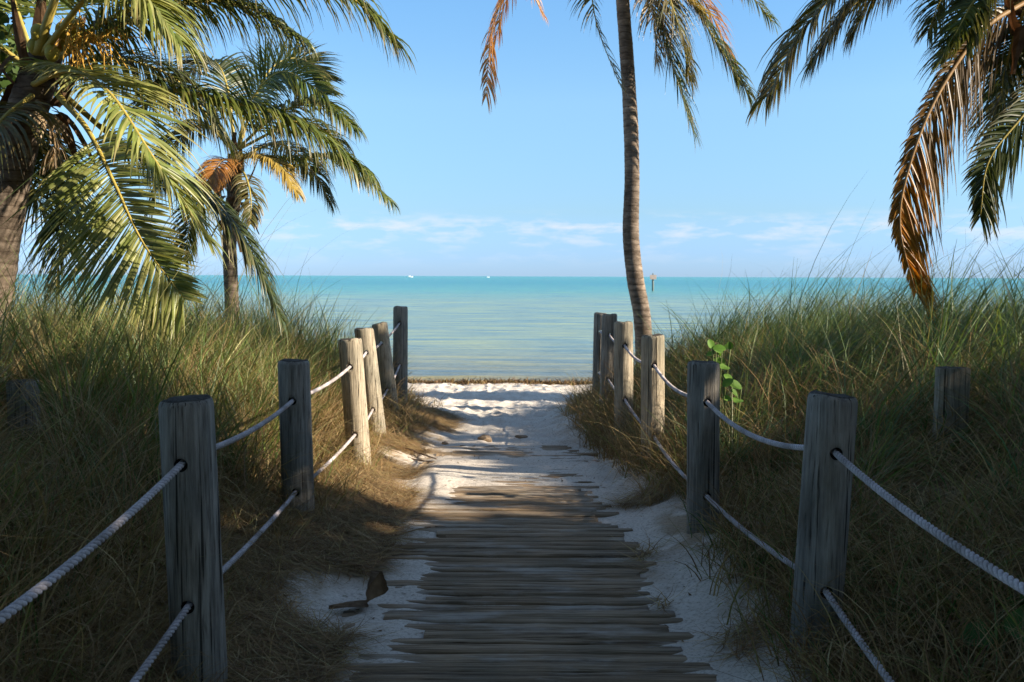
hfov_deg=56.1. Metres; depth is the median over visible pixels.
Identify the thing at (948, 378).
back post
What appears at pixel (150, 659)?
rope
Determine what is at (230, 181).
palm tree
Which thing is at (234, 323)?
dune grass
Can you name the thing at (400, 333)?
fence post
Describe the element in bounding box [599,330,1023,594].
rope
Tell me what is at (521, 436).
stone
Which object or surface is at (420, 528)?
twig
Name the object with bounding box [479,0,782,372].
palm tree
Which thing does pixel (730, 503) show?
dead grass
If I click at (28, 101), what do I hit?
palm tree
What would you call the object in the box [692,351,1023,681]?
dead grass
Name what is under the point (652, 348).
fence post
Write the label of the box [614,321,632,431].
fence post
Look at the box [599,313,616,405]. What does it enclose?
fence post
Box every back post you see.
[6,379,40,436]
[932,366,970,455]
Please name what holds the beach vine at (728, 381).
on the ground at (486, 410)
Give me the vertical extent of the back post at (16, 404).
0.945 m
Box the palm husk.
[329,570,388,608]
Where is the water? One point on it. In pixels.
(507, 327)
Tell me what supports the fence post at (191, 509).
on the ground at (486, 410)
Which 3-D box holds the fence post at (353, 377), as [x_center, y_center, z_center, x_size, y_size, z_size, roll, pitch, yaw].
[-1.169,0.697,7.264,0.274,1.449,0.181,0,4,0]
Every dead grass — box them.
[571,391,1023,681]
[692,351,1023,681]
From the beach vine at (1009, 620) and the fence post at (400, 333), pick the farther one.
the fence post at (400, 333)
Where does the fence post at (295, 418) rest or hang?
on the ground at (486, 410)
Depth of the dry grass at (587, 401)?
4.40 m
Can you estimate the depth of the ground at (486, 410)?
5.54 m
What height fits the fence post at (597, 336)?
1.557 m
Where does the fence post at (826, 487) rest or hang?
on the ground at (486, 410)
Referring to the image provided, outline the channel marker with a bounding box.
[650,274,655,290]
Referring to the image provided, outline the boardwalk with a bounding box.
[327,445,716,681]
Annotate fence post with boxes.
[158,394,227,681]
[278,359,314,515]
[338,338,370,464]
[354,328,385,436]
[372,322,398,413]
[393,306,407,403]
[592,312,605,394]
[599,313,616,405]
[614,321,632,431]
[641,334,664,467]
[687,360,719,533]
[789,390,857,659]
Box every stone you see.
[477,434,491,441]
[514,435,527,438]
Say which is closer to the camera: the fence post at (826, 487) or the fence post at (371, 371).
the fence post at (826, 487)
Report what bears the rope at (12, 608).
attached to the fence post at (191, 509)
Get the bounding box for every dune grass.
[0,140,420,670]
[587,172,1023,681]
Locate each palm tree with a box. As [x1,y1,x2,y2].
[0,0,416,361]
[120,25,400,330]
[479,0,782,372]
[745,0,1023,324]
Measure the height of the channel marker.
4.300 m
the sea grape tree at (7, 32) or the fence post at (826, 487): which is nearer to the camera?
the fence post at (826, 487)
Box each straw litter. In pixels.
[0,399,472,681]
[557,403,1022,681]
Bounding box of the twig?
[395,526,443,535]
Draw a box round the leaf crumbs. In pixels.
[293,385,798,667]
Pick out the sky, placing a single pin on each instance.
(532, 184)
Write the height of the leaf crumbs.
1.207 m
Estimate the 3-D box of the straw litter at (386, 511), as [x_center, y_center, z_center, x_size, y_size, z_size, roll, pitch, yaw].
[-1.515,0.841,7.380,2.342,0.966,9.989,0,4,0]
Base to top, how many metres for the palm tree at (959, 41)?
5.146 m
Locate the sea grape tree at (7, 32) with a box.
[0,0,85,133]
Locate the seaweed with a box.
[408,376,591,385]
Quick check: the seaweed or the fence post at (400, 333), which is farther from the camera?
the seaweed
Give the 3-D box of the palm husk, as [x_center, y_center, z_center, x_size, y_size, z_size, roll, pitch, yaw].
[-0.671,1.113,4.263,0.273,0.143,0.107,-2,4,-29]
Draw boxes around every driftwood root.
[384,442,436,458]
[391,449,431,461]
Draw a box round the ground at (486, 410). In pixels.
[0,382,1016,681]
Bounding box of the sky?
[0,0,1023,277]
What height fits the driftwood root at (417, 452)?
0.107 m
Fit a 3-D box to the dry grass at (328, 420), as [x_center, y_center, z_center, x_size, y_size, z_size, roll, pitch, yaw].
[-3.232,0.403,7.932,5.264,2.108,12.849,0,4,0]
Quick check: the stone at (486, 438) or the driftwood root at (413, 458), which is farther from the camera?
the stone at (486, 438)
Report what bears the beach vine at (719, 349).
on the ground at (486, 410)
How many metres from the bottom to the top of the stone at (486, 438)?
0.095 m
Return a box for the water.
[12,274,1023,381]
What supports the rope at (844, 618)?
attached to the fence post at (826, 487)
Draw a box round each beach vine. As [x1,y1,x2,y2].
[706,339,732,428]
[722,374,743,463]
[960,594,1023,672]
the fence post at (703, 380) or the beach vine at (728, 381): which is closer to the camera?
the fence post at (703, 380)
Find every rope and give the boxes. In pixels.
[0,322,400,622]
[130,363,400,681]
[598,372,894,681]
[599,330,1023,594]
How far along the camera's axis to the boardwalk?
4.42 m
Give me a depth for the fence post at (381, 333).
10.27 m
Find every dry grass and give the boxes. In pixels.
[0,272,450,681]
[538,288,1023,681]

